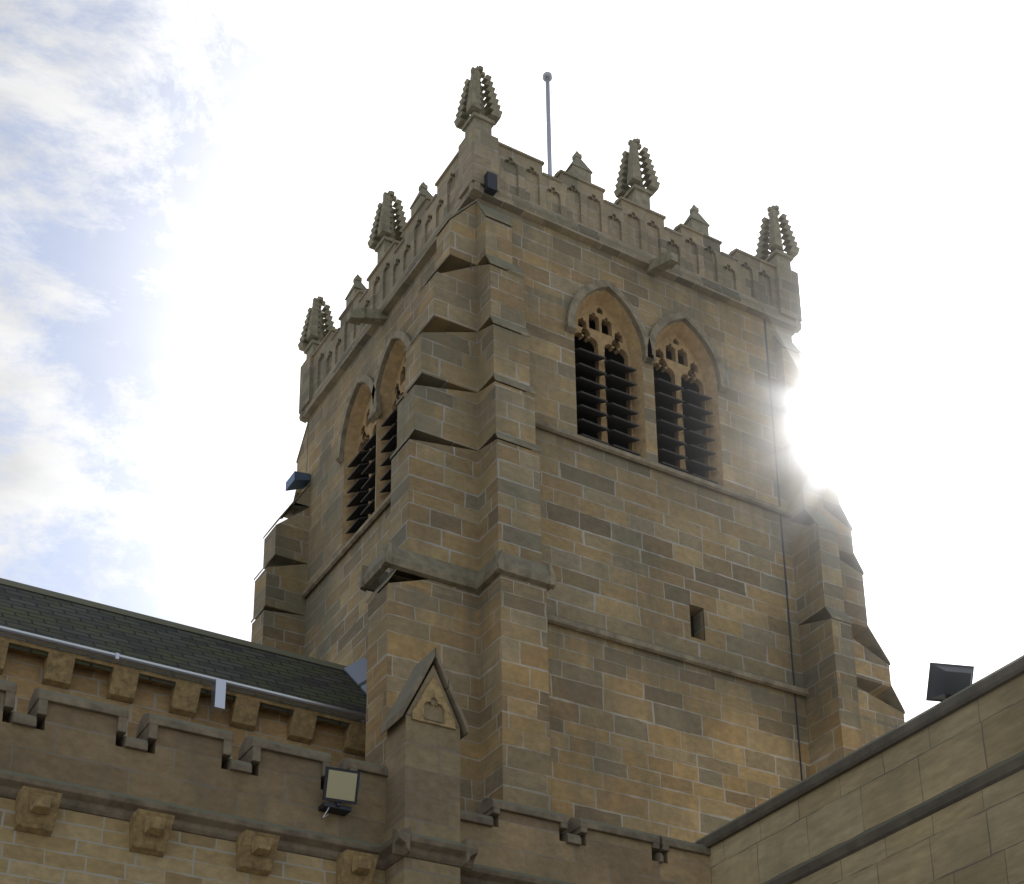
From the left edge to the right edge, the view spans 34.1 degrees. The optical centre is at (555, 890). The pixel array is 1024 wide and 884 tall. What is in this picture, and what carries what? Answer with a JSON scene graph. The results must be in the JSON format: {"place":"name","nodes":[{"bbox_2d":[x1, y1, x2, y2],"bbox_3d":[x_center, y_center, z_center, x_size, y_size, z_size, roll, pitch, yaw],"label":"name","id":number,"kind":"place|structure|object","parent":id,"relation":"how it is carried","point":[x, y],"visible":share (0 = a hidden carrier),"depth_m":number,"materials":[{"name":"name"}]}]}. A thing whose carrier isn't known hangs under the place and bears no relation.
{"place":"outdoors","nodes":[
{"label":"outdoors","id":0,"kind":"place"},
{"bbox_2d":[0,692,709,883],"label":"parapet wall","id":1,"kind":"structure","parent":0,"point":[69,744],"depth_m":23.52,"materials":[{"name":"brown stone"}]},
{"bbox_2d":[318,766,359,815],"bbox_3d":[-3.103,-1.430,23.825,0.521,0.548,0.446,11,-24,-30],"label":"floodlight","id":2,"kind":"object","parent":1,"relation":"attached to","point":[341,785],"depth_m":23.74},
{"bbox_2d":[0,679,710,883],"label":"aisle copings","id":3,"kind":"object","parent":1,"relation":"on","point":[125,807],"visible":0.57,"depth_m":23.20,"materials":[{"name":"stone"}]},
{"bbox_2d":[385,665,459,883],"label":"buttress","id":4,"kind":"structure","parent":1,"relation":"attached to","point":[423,781],"depth_m":24.24,"materials":[{"name":"brown stone"}]},
{"bbox_2d":[379,648,477,869],"bbox_3d":[-1.909,-1.943,24.594,1.280,3.440,0.830,11,-24,-30],"label":"buttress coping","id":5,"kind":"object","parent":4,"relation":"on","point":[398,845],"visible":0.81,"depth_m":23.98,"materials":[{"name":"grey stone"}]},
{"bbox_2d":[411,675,455,729],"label":"gable panel","id":6,"kind":"structure","parent":4,"relation":"attached to","point":[432,690],"depth_m":24.70,"materials":[{"name":"beige stone"}]},
{"bbox_2d":[0,0,1023,721],"label":"sky","id":7,"kind":"structure","parent":0,"point":[181,181],"materials":[{"name":"white"}]},
{"bbox_2d":[764,319,802,780],"bbox_3d":[4.876,-0.894,32.276,0.030,27.400,0.015,11,-24,-30],"label":"tower lightning conductor","id":8,"kind":"object","parent":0,"point":[783,552],"visible":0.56,"depth_m":34.54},
{"label":"ground","id":9,"kind":"structure","parent":0,"visible":0},
{"bbox_2d":[0,651,364,767],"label":"upper wall","id":10,"kind":"structure","parent":9,"relation":"on","point":[24,672],"depth_m":28.33,"materials":[{"name":"brown stone"}]},
{"bbox_2d":[0,584,365,726],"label":"roof","id":11,"kind":"structure","parent":10,"relation":"on","point":[58,619],"depth_m":30.44,"materials":[{"name":"grey tile"}]},
{"bbox_2d":[0,578,346,670],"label":"roof ridge","id":12,"kind":"structure","parent":11,"relation":"on","point":[30,588],"depth_m":31.96,"materials":[{"name":"metal"}]},
{"bbox_2d":[0,626,365,723],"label":"gutter","id":13,"kind":"object","parent":11,"relation":"attached to","point":[218,692],"visible":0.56,"depth_m":28.41,"materials":[{"name":"grey metal"}]},
{"bbox_2d":[0,636,365,756],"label":"corbel table","id":14,"kind":"object","parent":10,"relation":"attached to","point":[60,665],"visible":0.92,"depth_m":28.45,"materials":[{"name":"brown stone"}]},
{"bbox_2d":[0,797,384,883],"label":"aisle wall","id":15,"kind":"structure","parent":9,"relation":"on","point":[78,848],"depth_m":21.98,"materials":[{"name":"beige stone"}]},
{"bbox_2d":[14,786,378,883],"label":"corbels","id":16,"kind":"object","parent":15,"relation":"attached to","point":[36,810],"visible":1,"depth_m":22.16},
{"bbox_2d":[251,197,904,842],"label":"tower walls","id":17,"kind":"structure","parent":9,"relation":"on","point":[569,723],"depth_m":32.21,"materials":[{"name":"beige stone"}]},
{"bbox_2d":[285,471,310,490],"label":"small tower floodlights","id":18,"kind":"object","parent":17,"relation":"attached to","point":[296,480],"visible":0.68,"depth_m":38.69,"materials":[{"name":"grey metal"}]},
{"bbox_2d":[344,657,366,693],"bbox_3d":[-3.446,-3.922,32.539,0.450,2.704,2.382,11,-24,-30],"label":"roof flashing","id":19,"kind":"object","parent":17,"relation":"attached to","point":[356,671],"visible":0.29,"depth_m":33.44,"materials":[{"name":"grey metal"}]},
{"bbox_2d":[342,291,723,546],"bbox_3d":[-0.945,-9.996,34.827,2.751,3.880,8.396,52,-56,-65],"label":"window tracery","id":20,"kind":"object","parent":17,"relation":"in","point":[600,308],"visible":0.69,"depth_m":35.01,"materials":[{"name":"beige stone"}]},
{"bbox_2d":[346,336,717,533],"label":"louvers","id":21,"kind":"object","parent":20,"relation":"in","point":[364,483],"visible":0.45,"depth_m":34.39,"materials":[{"name":"black wood"}]},
{"bbox_2d":[366,318,701,636],"bbox_3d":[-0.214,-7.574,36.758,7.400,8.120,7.650,11,-24,-30],"label":"tower belfry interior","id":22,"kind":"object","parent":17,"relation":"in","point":[581,343],"visible":0.02,"depth_m":35.82,"materials":[{"name":"black"}]},
{"bbox_2d":[543,72,551,175],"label":"flagpole","id":23,"kind":"object","parent":17,"relation":"on","point":[547,77],"visible":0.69,"depth_m":40.37,"materials":[{"name":"grey metal"}]},
{"bbox_2d":[551,87,556,168],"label":"flagpole rope","id":24,"kind":"object","parent":23,"relation":"attached to","point":[554,131],"visible":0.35,"depth_m":40.38,"materials":[{"name":"grey fabric"}]},
{"bbox_2d":[299,127,801,422],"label":"parapet","id":25,"kind":"structure","parent":17,"relation":"on","point":[579,209],"depth_m":35.43,"materials":[{"name":"beige stone"}]},
{"bbox_2d":[483,171,497,195],"bbox_3d":[-1.302,-14.032,33.114,0.220,0.400,0.220,11,-24,-30],"label":"tower corner box","id":26,"kind":"object","parent":25,"relation":"attached to","point":[490,184],"visible":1,"depth_m":33.03,"materials":[{"name":"black metal"}]},
{"bbox_2d":[298,65,799,358],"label":"pinnacles","id":27,"kind":"object","parent":25,"relation":"on","point":[386,229],"visible":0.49,"depth_m":36.43,"materials":[{"name":"beige stone"}]},
{"bbox_2d":[347,252,814,382],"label":"gargoyles","id":28,"kind":"object","parent":25,"relation":"attached to","point":[660,264],"visible":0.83,"depth_m":35.87,"materials":[{"name":"beige stone"}]},
{"bbox_2d":[251,199,904,713],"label":"stone moldings","id":29,"kind":"object","parent":17,"relation":"attached to","point":[375,577],"visible":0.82,"depth_m":33.01,"materials":[{"name":"beige stone"}]},
{"bbox_2d":[709,674,1023,883],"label":"side wall","id":30,"kind":"structure","parent":9,"relation":"on","point":[977,838],"depth_m":23.30,"materials":[{"name":"beige stone"}]},
{"bbox_2d":[695,655,1023,883],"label":"wall coping","id":31,"kind":"object","parent":30,"relation":"on","point":[992,681],"visible":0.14,"depth_m":23.84,"materials":[{"name":"grey stone"}]},
{"bbox_2d":[926,662,973,701],"bbox_3d":[5.634,-2.878,23.621,0.660,0.697,0.436,3,-21,-12],"label":"floodlight","id":32,"kind":"object","parent":30,"relation":"on","point":[945,681],"visible":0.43,"depth_m":23.52,"materials":[{"name":"grey metal"}]}
]}

